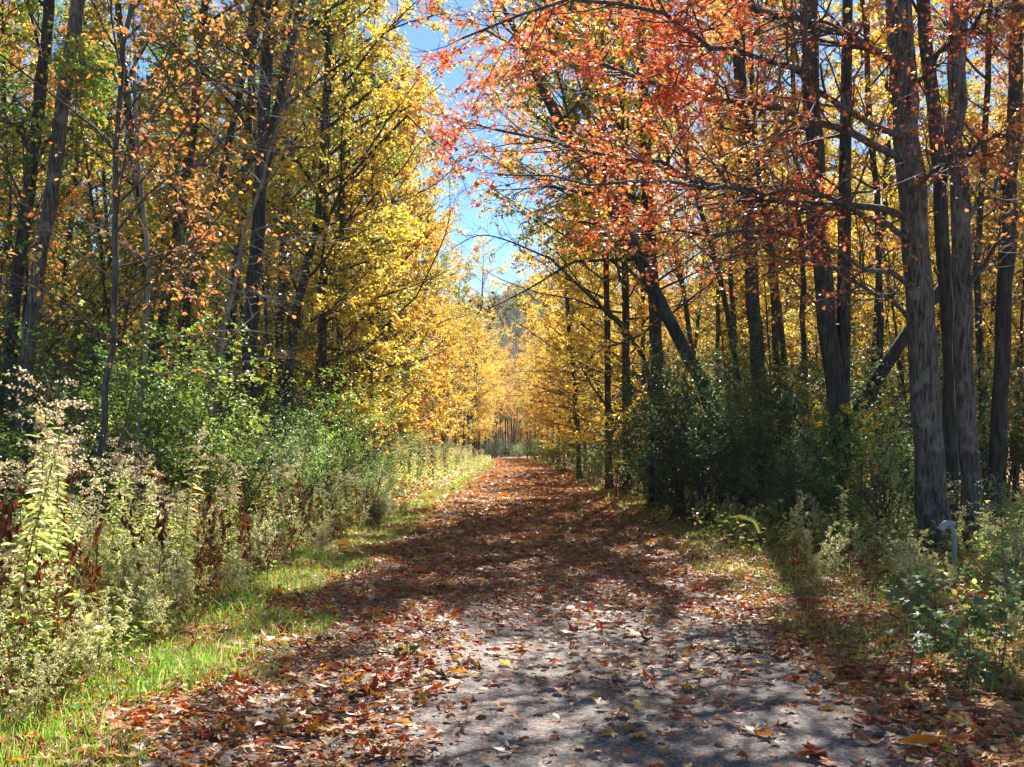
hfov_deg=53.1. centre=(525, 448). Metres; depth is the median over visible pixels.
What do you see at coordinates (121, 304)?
slim tree
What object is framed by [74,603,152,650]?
broadleaf
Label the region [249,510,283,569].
aster
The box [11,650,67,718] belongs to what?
aster
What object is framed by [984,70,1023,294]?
forest tree
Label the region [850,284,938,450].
leaning trunk
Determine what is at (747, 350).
slim tree
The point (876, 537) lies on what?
broadleaf
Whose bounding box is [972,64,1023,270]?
forest tree
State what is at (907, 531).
broadleaf
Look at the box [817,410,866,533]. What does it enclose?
ivy
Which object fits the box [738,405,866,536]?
bush
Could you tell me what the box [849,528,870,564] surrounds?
aster
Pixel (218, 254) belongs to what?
forest tree
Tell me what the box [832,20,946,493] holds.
forest tree
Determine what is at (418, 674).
maple leaf
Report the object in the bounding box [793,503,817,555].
aster
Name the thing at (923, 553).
broadleaf
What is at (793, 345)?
forest tree
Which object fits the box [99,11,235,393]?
forest tree
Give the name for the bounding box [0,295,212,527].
bush
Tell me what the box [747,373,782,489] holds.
sapling
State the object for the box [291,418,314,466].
goldenrod
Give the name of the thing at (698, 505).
aster
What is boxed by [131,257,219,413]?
slim tree
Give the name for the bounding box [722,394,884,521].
bush
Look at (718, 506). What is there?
aster
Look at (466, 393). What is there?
forest tree
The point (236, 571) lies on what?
aster
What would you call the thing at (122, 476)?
goldenrod
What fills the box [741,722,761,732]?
maple leaf
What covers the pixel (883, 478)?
bush
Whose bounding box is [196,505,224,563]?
aster
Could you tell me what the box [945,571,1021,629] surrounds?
broadleaf
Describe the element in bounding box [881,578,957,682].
maple seedling
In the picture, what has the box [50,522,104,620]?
dried weed
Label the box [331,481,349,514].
dried weed
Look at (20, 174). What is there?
slim tree
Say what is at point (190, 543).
goldenrod
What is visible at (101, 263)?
slim tree
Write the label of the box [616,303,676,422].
forest tree
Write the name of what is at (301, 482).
goldenrod
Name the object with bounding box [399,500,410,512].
aster
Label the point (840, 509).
broadleaf
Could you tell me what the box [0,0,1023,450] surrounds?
sky
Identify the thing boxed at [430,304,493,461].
forest tree
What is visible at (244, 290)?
forest tree
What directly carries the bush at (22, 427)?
on the ground at (1007, 708)
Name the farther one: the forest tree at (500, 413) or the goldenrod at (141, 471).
the forest tree at (500, 413)
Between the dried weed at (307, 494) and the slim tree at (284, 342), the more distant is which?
the slim tree at (284, 342)
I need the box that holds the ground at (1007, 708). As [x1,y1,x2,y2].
[1,450,1023,766]
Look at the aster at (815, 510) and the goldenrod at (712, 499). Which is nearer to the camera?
the aster at (815, 510)
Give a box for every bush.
[0,271,197,508]
[0,285,235,556]
[0,293,282,555]
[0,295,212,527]
[0,314,99,504]
[0,322,68,427]
[0,333,76,397]
[33,323,356,549]
[37,349,207,425]
[78,342,292,491]
[100,353,348,532]
[163,353,313,467]
[217,362,334,453]
[218,397,347,523]
[242,390,346,468]
[250,427,364,535]
[252,381,412,503]
[305,406,409,497]
[321,443,406,519]
[357,418,438,487]
[406,431,460,476]
[440,440,472,467]
[471,440,491,454]
[480,432,503,457]
[496,440,510,456]
[503,443,514,456]
[507,438,528,455]
[507,442,525,457]
[519,438,538,458]
[520,433,550,459]
[531,432,571,464]
[534,437,555,461]
[541,426,587,471]
[556,433,604,483]
[562,306,826,524]
[578,302,823,511]
[584,423,646,491]
[598,343,811,522]
[599,411,647,488]
[613,404,714,501]
[622,369,742,502]
[631,334,870,525]
[632,298,880,514]
[688,394,798,509]
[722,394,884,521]
[733,289,1023,521]
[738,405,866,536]
[756,368,899,502]
[783,351,906,470]
[785,311,1021,508]
[790,404,960,542]
[854,397,911,490]
[938,337,1023,513]
[946,513,1023,615]
[966,463,1023,565]
[1004,373,1023,490]
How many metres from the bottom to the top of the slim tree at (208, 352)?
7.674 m
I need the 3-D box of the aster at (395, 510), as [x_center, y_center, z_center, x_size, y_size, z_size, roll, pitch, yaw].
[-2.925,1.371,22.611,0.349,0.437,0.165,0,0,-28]
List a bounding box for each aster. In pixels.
[0,491,44,569]
[0,543,22,598]
[0,588,41,669]
[0,621,23,689]
[0,676,40,731]
[4,508,81,587]
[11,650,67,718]
[26,594,110,696]
[30,555,86,616]
[31,489,77,548]
[37,519,90,600]
[42,538,91,602]
[66,492,95,584]
[66,509,139,576]
[67,500,136,602]
[75,577,133,666]
[77,469,125,548]
[78,605,132,688]
[89,467,146,547]
[90,497,125,530]
[94,539,154,612]
[98,533,140,584]
[100,520,156,558]
[100,549,158,624]
[112,484,147,535]
[120,524,183,601]
[122,511,171,554]
[122,547,191,625]
[131,567,173,640]
[133,514,150,551]
[139,532,167,590]
[151,546,210,624]
[152,482,180,529]
[157,542,199,613]
[161,507,202,553]
[172,502,222,575]
[182,486,228,559]
[195,498,221,541]
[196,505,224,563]
[197,515,237,565]
[213,551,257,598]
[221,544,245,595]
[236,526,271,572]
[242,512,286,565]
[246,528,273,565]
[247,494,285,556]
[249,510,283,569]
[271,522,280,543]
[282,515,304,541]
[283,496,299,543]
[287,518,315,548]
[295,511,307,544]
[297,492,330,535]
[305,518,337,556]
[309,509,336,544]
[320,494,351,532]
[328,487,346,510]
[336,514,348,535]
[341,496,360,526]
[350,504,370,528]
[352,491,365,520]
[364,495,384,524]
[367,492,379,521]
[368,497,387,524]
[368,502,377,523]
[369,494,391,512]
[369,498,388,525]
[376,494,388,523]
[379,493,395,518]
[388,502,398,516]
[397,499,406,511]
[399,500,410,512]
[684,487,707,523]
[714,497,724,517]
[715,511,725,529]
[718,492,730,524]
[731,496,743,519]
[758,505,771,527]
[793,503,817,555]
[798,521,858,587]
[803,492,836,541]
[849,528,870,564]
[874,523,928,587]
[883,525,893,547]
[889,538,939,613]
[931,556,957,594]
[991,569,1023,650]
[1006,521,1023,574]
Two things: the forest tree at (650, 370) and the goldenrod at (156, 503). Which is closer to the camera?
the goldenrod at (156, 503)
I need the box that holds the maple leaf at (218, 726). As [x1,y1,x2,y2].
[202,720,222,728]
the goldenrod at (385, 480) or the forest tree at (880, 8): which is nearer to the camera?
the goldenrod at (385, 480)
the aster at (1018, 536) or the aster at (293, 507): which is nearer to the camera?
the aster at (1018, 536)
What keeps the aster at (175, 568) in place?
on the ground at (1007, 708)
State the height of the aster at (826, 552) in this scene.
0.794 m
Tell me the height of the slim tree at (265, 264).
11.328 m
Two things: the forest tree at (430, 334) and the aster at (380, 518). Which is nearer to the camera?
the aster at (380, 518)
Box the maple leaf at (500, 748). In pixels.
[494,740,513,752]
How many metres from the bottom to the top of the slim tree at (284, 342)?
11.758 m
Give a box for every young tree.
[0,0,367,538]
[0,0,375,517]
[113,0,347,488]
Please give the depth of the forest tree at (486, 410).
142.03 m
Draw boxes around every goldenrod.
[0,365,92,640]
[0,393,100,652]
[0,456,13,591]
[0,460,39,595]
[0,461,22,597]
[0,549,25,669]
[2,457,39,554]
[16,438,76,611]
[21,465,65,610]
[25,565,65,679]
[27,473,71,556]
[28,433,86,638]
[32,444,86,586]
[37,436,83,560]
[45,438,90,547]
[45,481,101,637]
[49,444,76,559]
[71,458,118,612]
[72,441,97,526]
[95,452,142,583]
[98,488,130,564]
[102,437,134,554]
[102,458,116,515]
[106,451,139,548]
[113,484,156,591]
[115,469,142,547]
[119,465,145,564]
[121,436,159,516]
[124,476,145,528]
[127,477,168,586]
[129,442,166,549]
[132,452,169,568]
[132,473,163,544]
[143,465,159,551]
[146,480,165,535]
[151,494,176,585]
[158,500,182,553]
[160,424,219,606]
[161,490,193,599]
[170,494,197,606]
[179,469,204,520]
[181,513,200,581]
[203,452,227,514]
[206,500,226,578]
[212,453,232,550]
[212,481,243,580]
[219,485,243,568]
[220,460,251,568]
[223,456,243,537]
[233,494,247,553]
[243,458,269,542]
[252,473,277,538]
[266,463,282,525]
[267,461,280,512]
[272,493,291,552]
[273,462,297,545]
[276,464,296,524]
[278,462,299,516]
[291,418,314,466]
[294,469,310,528]
[315,482,332,534]
[320,492,328,528]
[329,492,339,537]
[330,466,343,516]
[332,474,350,538]
[341,467,358,525]
[381,470,392,498]
[390,441,400,490]
[393,453,401,489]
[394,449,402,485]
[397,445,408,492]
[399,443,413,490]
[408,453,417,489]
[410,453,419,489]
[415,449,427,482]
[421,447,432,488]
[433,446,441,478]
[449,448,454,479]
[458,451,463,471]
[706,478,718,523]
[783,507,794,551]
[787,489,806,552]
[801,529,815,572]
[821,513,831,553]
[836,484,853,550]
[870,517,880,559]
[953,504,969,548]
[975,505,993,567]
[986,519,1003,569]
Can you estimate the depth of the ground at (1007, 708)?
7.78 m
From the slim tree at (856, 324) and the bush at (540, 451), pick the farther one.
the bush at (540, 451)
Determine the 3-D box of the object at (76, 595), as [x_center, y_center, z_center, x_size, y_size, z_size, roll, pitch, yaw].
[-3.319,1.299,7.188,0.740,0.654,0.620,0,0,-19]
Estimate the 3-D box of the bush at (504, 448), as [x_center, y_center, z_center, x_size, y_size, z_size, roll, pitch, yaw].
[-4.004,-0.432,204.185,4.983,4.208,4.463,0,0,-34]
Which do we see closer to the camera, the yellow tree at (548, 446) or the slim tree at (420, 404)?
the slim tree at (420, 404)
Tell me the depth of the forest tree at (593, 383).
79.27 m
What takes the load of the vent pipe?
on the ground at (1007, 708)
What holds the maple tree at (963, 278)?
on the ground at (1007, 708)
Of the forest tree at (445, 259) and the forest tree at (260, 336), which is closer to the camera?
the forest tree at (260, 336)
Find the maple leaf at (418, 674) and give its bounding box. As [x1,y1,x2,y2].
[412,671,427,679]
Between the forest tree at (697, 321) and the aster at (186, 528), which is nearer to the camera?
the aster at (186, 528)
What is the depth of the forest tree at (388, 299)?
70.01 m
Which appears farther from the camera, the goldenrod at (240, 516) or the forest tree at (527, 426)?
the forest tree at (527, 426)
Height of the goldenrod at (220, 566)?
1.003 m
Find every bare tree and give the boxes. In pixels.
[319,108,475,487]
[338,173,471,472]
[438,213,654,509]
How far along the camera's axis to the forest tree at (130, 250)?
65.69 m
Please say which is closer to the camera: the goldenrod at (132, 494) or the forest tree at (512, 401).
the goldenrod at (132, 494)
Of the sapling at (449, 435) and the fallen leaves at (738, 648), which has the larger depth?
the sapling at (449, 435)
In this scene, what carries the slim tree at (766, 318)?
on the ground at (1007, 708)
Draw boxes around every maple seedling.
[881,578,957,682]
[908,567,980,658]
[932,594,1015,693]
[976,568,1023,673]
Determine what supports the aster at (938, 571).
on the ground at (1007, 708)
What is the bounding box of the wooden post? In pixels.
[822,525,828,558]
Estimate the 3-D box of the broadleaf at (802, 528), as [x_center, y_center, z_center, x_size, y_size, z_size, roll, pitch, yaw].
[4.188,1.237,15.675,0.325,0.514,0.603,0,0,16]
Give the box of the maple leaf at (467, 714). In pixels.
[456,708,474,718]
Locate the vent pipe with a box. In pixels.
[938,520,956,573]
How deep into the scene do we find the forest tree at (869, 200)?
55.84 m
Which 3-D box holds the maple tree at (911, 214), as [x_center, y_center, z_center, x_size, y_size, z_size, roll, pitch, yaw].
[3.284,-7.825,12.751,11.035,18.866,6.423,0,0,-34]
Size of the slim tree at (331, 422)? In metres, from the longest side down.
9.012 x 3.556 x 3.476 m
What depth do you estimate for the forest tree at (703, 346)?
84.02 m
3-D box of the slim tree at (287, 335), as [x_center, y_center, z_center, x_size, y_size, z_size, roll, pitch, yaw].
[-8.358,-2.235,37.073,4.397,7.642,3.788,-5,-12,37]
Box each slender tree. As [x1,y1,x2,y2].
[511,212,621,479]
[596,0,795,484]
[614,32,743,487]
[651,0,840,465]
[661,0,794,424]
[732,0,898,405]
[779,0,980,508]
[879,0,1023,502]
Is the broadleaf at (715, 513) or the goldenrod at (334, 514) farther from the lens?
the broadleaf at (715, 513)
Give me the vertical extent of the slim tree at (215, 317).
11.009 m
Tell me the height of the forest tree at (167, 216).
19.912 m
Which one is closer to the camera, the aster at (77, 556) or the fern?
the aster at (77, 556)
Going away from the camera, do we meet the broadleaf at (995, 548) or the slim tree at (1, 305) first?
the broadleaf at (995, 548)
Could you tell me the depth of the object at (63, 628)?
7.04 m
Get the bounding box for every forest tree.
[0,0,42,139]
[0,0,100,277]
[0,0,163,290]
[0,0,182,358]
[0,6,67,236]
[0,75,31,266]
[0,113,82,318]
[0,143,45,248]
[0,144,62,322]
[6,0,244,383]
[12,163,103,370]
[21,166,106,346]
[28,25,155,367]
[29,153,98,343]
[38,29,175,397]
[46,110,159,335]
[79,174,169,338]
[95,60,229,309]
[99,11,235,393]
[104,5,251,402]
[121,219,152,365]
[129,141,231,323]
[132,221,228,351]
[133,134,244,393]
[148,111,249,383]
[169,8,296,335]
[182,0,403,440]
[190,158,272,343]
[190,289,298,407]
[196,155,279,361]
[197,56,365,412]
[204,4,375,425]
[209,198,276,355]
[215,53,404,473]
[229,166,317,350]
[230,99,337,315]
[244,125,352,424]
[264,3,410,468]
[295,132,398,336]
[308,119,394,460]
[329,111,466,443]
[333,198,394,468]
[357,198,419,456]
[362,244,426,431]
[393,313,473,462]
[409,220,481,451]
[410,257,456,460]
[420,306,492,446]
[424,292,483,469]
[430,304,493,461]
[433,243,489,454]
[433,302,504,461]
[438,303,508,458]
[447,232,510,457]
[450,305,501,451]
[450,309,497,458]
[450,322,511,460]
[451,374,500,441]
[454,356,504,443]
[457,352,501,440]
[458,326,497,455]
[459,322,509,456]
[461,355,492,435]
[487,332,510,449]
[487,346,512,457]
[490,361,519,457]
[496,372,513,456]
[497,346,516,455]
[501,343,522,456]
[505,322,542,447]
[506,361,524,448]
[508,343,536,458]
[508,344,555,435]
[514,367,524,450]
[515,326,570,442]
[516,330,560,451]
[517,303,586,449]
[517,343,554,439]
[517,343,555,460]
[519,364,555,454]
[520,303,572,434]
[521,328,557,457]
[529,322,585,461]
[536,308,600,460]
[538,333,614,428]
[541,306,619,443]
[552,294,636,440]
[563,310,641,472]
[611,272,648,388]
[616,270,676,370]
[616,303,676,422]
[618,220,687,414]
[632,322,679,409]
[634,97,795,393]
[638,120,760,386]
[640,281,701,377]
[646,0,876,407]
[669,286,712,338]
[672,160,747,354]
[672,284,749,389]
[679,286,737,412]
[680,310,742,411]
[690,280,715,357]
[692,126,790,389]
[700,265,799,393]
[713,251,767,365]
[717,194,872,417]
[723,151,809,361]
[733,103,837,369]
[734,216,800,378]
[759,150,938,418]
[762,255,807,371]
[774,0,998,497]
[779,174,895,390]
[792,202,858,354]
[806,154,897,353]
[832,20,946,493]
[837,152,938,377]
[851,19,984,396]
[851,128,1023,432]
[852,75,1023,419]
[852,285,905,400]
[859,188,903,352]
[929,95,1023,489]
[932,91,1023,396]
[935,269,1014,422]
[936,170,1023,485]
[949,0,1023,247]
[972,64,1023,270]
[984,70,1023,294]
[985,95,1023,131]
[995,129,1023,476]
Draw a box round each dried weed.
[0,476,19,569]
[0,500,21,623]
[0,559,30,614]
[0,618,27,730]
[4,559,41,630]
[16,485,82,610]
[20,605,67,685]
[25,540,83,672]
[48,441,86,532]
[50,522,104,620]
[51,574,102,667]
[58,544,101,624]
[106,513,145,575]
[116,491,170,616]
[125,501,152,527]
[146,470,204,553]
[151,511,190,595]
[164,444,208,503]
[174,506,216,590]
[176,457,219,510]
[182,484,215,514]
[188,523,216,589]
[190,562,221,625]
[196,489,228,568]
[199,468,226,552]
[200,549,223,611]
[202,511,234,569]
[211,503,233,559]
[219,517,245,553]
[229,457,250,542]
[231,512,252,571]
[235,476,259,552]
[238,494,267,567]
[251,474,274,524]
[260,531,277,580]
[267,496,282,525]
[276,470,306,533]
[284,491,319,555]
[291,488,307,523]
[298,484,317,523]
[305,474,331,536]
[313,455,338,496]
[318,454,349,507]
[318,497,337,545]
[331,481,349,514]
[331,507,345,540]
[351,485,370,526]
[359,487,377,526]
[371,496,381,525]
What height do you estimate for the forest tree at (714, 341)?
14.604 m
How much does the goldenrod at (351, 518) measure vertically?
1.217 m
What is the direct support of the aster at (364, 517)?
on the ground at (1007, 708)
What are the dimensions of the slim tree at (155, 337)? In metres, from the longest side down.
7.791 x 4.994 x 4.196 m
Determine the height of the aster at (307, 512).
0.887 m
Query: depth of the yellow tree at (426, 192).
50.00 m
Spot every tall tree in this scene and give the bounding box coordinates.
[0,0,152,549]
[0,0,172,514]
[102,0,275,470]
[104,0,408,454]
[106,0,332,455]
[123,0,335,467]
[205,0,461,449]
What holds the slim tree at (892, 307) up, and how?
on the ground at (1007, 708)
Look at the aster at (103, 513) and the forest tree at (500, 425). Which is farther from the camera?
the forest tree at (500, 425)
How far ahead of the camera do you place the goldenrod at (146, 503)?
12.35 m
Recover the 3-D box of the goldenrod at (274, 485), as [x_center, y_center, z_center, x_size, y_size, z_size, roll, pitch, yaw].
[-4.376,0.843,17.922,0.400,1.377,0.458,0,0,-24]
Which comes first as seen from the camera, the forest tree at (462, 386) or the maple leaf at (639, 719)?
the maple leaf at (639, 719)
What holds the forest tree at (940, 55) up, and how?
on the ground at (1007, 708)
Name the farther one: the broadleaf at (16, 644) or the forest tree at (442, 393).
the forest tree at (442, 393)
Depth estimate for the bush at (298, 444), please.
20.02 m
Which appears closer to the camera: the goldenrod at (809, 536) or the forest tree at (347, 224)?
the goldenrod at (809, 536)
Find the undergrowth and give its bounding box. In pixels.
[0,454,1023,766]
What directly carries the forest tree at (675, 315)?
on the ground at (1007, 708)
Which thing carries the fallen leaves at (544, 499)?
on the ground at (1007, 708)
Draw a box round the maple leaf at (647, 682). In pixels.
[643,679,657,685]
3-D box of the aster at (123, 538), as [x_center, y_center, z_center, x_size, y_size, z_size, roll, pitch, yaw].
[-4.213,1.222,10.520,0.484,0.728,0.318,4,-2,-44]
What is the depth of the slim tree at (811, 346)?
43.85 m
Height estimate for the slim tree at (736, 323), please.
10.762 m
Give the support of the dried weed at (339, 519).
on the ground at (1007, 708)
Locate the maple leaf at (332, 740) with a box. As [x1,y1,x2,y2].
[321,734,343,749]
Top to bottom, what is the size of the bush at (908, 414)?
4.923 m
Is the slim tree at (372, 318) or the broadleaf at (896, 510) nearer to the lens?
the broadleaf at (896, 510)
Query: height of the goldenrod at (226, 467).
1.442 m
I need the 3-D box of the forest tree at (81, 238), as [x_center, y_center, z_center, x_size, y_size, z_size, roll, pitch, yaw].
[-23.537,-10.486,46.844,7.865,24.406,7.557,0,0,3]
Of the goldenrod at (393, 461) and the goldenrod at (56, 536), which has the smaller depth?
the goldenrod at (56, 536)
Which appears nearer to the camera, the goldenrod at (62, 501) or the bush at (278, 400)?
the goldenrod at (62, 501)
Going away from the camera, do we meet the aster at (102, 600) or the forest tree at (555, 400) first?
the aster at (102, 600)
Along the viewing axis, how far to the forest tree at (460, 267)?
109.70 m
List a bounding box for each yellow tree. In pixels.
[209,0,478,470]
[262,0,463,432]
[263,51,467,468]
[301,90,466,471]
[304,123,491,444]
[366,195,470,452]
[456,0,731,489]
[460,0,708,495]
[468,4,719,461]
[488,178,677,442]
[492,212,647,469]
[504,241,636,470]
[520,96,766,457]
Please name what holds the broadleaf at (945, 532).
on the ground at (1007, 708)
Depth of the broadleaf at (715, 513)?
19.93 m
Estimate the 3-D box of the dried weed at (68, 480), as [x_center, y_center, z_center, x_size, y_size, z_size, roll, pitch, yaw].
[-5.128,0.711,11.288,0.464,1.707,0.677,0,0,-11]
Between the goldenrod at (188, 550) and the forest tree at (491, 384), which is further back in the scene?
the forest tree at (491, 384)
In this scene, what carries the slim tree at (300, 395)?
on the ground at (1007, 708)
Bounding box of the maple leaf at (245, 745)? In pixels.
[233,744,255,750]
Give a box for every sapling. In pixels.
[336,354,402,496]
[404,396,441,481]
[431,396,466,471]
[598,405,645,495]
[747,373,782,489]
[781,371,827,521]
[822,400,894,516]
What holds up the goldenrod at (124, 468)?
on the ground at (1007, 708)
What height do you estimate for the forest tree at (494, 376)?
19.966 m
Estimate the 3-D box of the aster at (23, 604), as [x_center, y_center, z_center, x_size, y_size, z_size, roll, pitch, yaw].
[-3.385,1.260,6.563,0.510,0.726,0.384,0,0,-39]
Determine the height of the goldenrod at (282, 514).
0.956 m
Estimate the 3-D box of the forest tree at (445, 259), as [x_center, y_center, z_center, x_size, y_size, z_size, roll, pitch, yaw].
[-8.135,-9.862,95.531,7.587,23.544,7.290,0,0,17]
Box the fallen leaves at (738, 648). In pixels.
[713,634,775,654]
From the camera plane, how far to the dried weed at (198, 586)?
9.06 m
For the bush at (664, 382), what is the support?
on the ground at (1007, 708)
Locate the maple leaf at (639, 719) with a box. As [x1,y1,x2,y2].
[631,714,648,722]
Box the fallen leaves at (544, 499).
[0,457,1023,766]
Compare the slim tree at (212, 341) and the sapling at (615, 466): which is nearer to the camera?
the sapling at (615, 466)
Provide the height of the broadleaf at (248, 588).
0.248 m
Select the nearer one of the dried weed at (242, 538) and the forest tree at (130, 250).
the dried weed at (242, 538)
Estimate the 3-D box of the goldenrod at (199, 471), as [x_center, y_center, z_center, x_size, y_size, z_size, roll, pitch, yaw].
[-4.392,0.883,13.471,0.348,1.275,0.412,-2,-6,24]
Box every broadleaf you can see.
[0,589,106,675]
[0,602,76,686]
[0,607,56,685]
[0,622,56,706]
[0,651,37,698]
[0,689,23,719]
[1,603,9,645]
[5,621,33,673]
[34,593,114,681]
[54,657,86,686]
[58,609,107,658]
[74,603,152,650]
[76,563,160,635]
[80,560,130,598]
[84,583,117,625]
[97,574,142,623]
[121,582,177,633]
[134,608,157,632]
[190,555,218,594]
[221,580,242,594]
[238,573,254,592]
[254,533,282,560]
[705,504,730,522]
[720,511,742,532]
[724,503,758,535]
[733,507,751,526]
[740,504,781,539]
[750,506,779,538]
[766,499,808,545]
[789,515,807,542]
[812,507,836,538]
[812,514,837,547]
[824,504,866,540]
[830,500,871,531]
[834,497,872,529]
[846,506,895,551]
[848,515,882,544]
[857,530,919,574]
[867,524,887,551]
[868,519,909,556]
[869,538,901,572]
[878,553,909,588]
[881,500,912,533]
[883,527,917,553]
[886,508,933,556]
[895,556,945,609]
[899,504,917,535]
[899,548,942,577]
[902,557,932,591]
[904,510,918,543]
[908,536,950,592]
[931,517,983,557]
[941,540,988,574]
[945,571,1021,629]
[946,530,987,568]
[963,517,1010,571]
[973,546,1001,578]
[975,530,1010,567]
[980,548,1006,579]
[983,500,1012,538]
[1004,552,1023,596]
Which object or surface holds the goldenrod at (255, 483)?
on the ground at (1007, 708)
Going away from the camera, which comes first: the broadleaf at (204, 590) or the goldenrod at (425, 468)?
the broadleaf at (204, 590)
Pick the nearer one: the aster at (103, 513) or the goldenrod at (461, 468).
the aster at (103, 513)
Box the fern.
[726,515,760,533]
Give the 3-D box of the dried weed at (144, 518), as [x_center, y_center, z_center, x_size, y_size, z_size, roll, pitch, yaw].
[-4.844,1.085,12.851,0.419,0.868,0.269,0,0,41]
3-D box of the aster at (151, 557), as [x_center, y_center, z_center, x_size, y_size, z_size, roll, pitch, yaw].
[-3.755,1.177,10.373,0.537,0.849,0.463,0,0,25]
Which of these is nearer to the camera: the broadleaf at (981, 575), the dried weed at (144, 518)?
the broadleaf at (981, 575)
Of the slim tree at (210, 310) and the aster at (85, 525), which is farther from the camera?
the slim tree at (210, 310)
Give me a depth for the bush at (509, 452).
203.99 m
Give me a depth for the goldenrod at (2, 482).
8.39 m
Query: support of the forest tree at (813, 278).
on the ground at (1007, 708)
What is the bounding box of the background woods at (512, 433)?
[0,199,1023,463]
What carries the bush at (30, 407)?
on the ground at (1007, 708)
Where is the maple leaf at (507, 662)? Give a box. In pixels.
[499,659,510,664]
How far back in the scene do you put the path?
6.37 m
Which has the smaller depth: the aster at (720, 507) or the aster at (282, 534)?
the aster at (282, 534)
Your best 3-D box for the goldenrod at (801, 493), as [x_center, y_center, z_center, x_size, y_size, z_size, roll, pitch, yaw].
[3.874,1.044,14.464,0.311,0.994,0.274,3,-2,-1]
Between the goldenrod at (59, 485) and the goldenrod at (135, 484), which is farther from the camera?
the goldenrod at (135, 484)
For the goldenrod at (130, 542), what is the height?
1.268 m
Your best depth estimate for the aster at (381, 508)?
20.44 m
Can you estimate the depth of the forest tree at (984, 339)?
49.79 m
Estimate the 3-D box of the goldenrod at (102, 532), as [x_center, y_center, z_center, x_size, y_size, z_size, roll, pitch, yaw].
[-3.765,0.849,8.992,0.341,1.552,0.456,0,0,-43]
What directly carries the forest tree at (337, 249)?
on the ground at (1007, 708)
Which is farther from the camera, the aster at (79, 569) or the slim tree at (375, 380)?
the slim tree at (375, 380)
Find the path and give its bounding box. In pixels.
[75,479,976,766]
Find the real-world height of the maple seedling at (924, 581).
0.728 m
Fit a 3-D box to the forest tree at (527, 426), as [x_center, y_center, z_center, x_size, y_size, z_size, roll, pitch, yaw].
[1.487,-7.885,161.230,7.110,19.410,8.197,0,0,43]
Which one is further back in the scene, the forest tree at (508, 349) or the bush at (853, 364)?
the forest tree at (508, 349)
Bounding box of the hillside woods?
[60,261,1008,437]
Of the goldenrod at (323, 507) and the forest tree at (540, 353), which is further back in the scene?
the forest tree at (540, 353)
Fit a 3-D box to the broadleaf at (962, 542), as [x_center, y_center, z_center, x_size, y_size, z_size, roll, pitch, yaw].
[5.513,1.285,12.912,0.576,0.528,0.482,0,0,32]
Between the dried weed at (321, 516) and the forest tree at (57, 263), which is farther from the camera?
the forest tree at (57, 263)
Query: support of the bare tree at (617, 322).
on the ground at (1007, 708)
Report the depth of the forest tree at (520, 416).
222.67 m
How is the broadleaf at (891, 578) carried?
on the ground at (1007, 708)
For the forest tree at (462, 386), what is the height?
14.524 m
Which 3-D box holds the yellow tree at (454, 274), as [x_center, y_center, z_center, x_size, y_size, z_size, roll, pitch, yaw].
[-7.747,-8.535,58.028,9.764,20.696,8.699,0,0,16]
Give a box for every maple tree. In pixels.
[347,0,1023,554]
[463,0,785,514]
[473,0,763,495]
[629,0,888,498]
[709,0,950,531]
[911,0,958,530]
[913,0,1023,540]
[943,0,1023,549]
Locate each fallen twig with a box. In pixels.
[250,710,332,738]
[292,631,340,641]
[360,639,420,656]
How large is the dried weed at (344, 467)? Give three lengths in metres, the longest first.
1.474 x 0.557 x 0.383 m
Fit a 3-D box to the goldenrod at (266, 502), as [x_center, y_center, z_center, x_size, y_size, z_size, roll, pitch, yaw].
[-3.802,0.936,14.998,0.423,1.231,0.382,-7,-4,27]
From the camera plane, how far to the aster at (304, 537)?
15.34 m
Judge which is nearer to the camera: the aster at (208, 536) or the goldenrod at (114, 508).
the goldenrod at (114, 508)
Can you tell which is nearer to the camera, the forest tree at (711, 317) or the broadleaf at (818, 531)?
the broadleaf at (818, 531)
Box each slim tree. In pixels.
[0,69,105,398]
[0,91,162,516]
[0,128,107,402]
[0,174,68,392]
[0,221,63,372]
[0,260,63,377]
[0,263,58,384]
[2,277,93,378]
[16,25,200,483]
[19,225,212,415]
[21,277,88,376]
[35,284,130,387]
[37,305,85,368]
[38,280,165,391]
[45,335,82,401]
[47,177,144,384]
[57,279,171,415]
[67,297,135,381]
[74,202,206,394]
[77,187,184,369]
[80,259,141,413]
[85,300,192,404]
[107,223,283,441]
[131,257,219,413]
[142,258,221,411]
[164,320,221,408]
[190,284,240,419]
[191,242,260,428]
[191,333,240,394]
[198,282,241,391]
[199,90,333,451]
[199,323,237,385]
[209,309,275,396]
[212,279,334,444]
[213,308,301,431]
[215,253,300,444]
[225,242,297,413]
[233,240,311,430]
[237,250,374,458]
[238,289,355,436]
[257,271,333,422]
[257,341,314,424]
[259,323,369,463]
[275,201,361,446]
[291,242,377,441]
[308,268,399,448]
[315,263,386,479]
[330,304,409,462]
[334,282,399,478]
[334,329,409,458]
[342,243,408,431]
[344,255,416,470]
[346,242,428,466]
[381,328,416,448]
[388,317,427,462]
[394,362,443,475]
[399,337,444,454]
[662,288,725,412]
[664,318,725,419]
[667,308,711,442]
[673,317,706,377]
[685,222,764,432]
[698,286,747,400]
[708,264,749,388]
[713,318,749,391]
[719,344,750,409]
[720,307,794,416]
[727,211,813,422]
[764,278,852,400]
[775,311,855,417]
[780,293,867,387]
[798,130,985,478]
[802,252,941,438]
[812,261,873,408]
[818,250,884,447]
[835,249,893,384]
[851,323,905,447]
[874,161,1023,459]
[886,272,1023,475]
[949,136,1023,504]
[971,231,1023,431]
[972,185,1019,447]
[980,241,1023,449]
[986,233,1023,501]
[1009,384,1023,439]
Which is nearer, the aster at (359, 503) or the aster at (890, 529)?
the aster at (890, 529)
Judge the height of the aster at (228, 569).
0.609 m

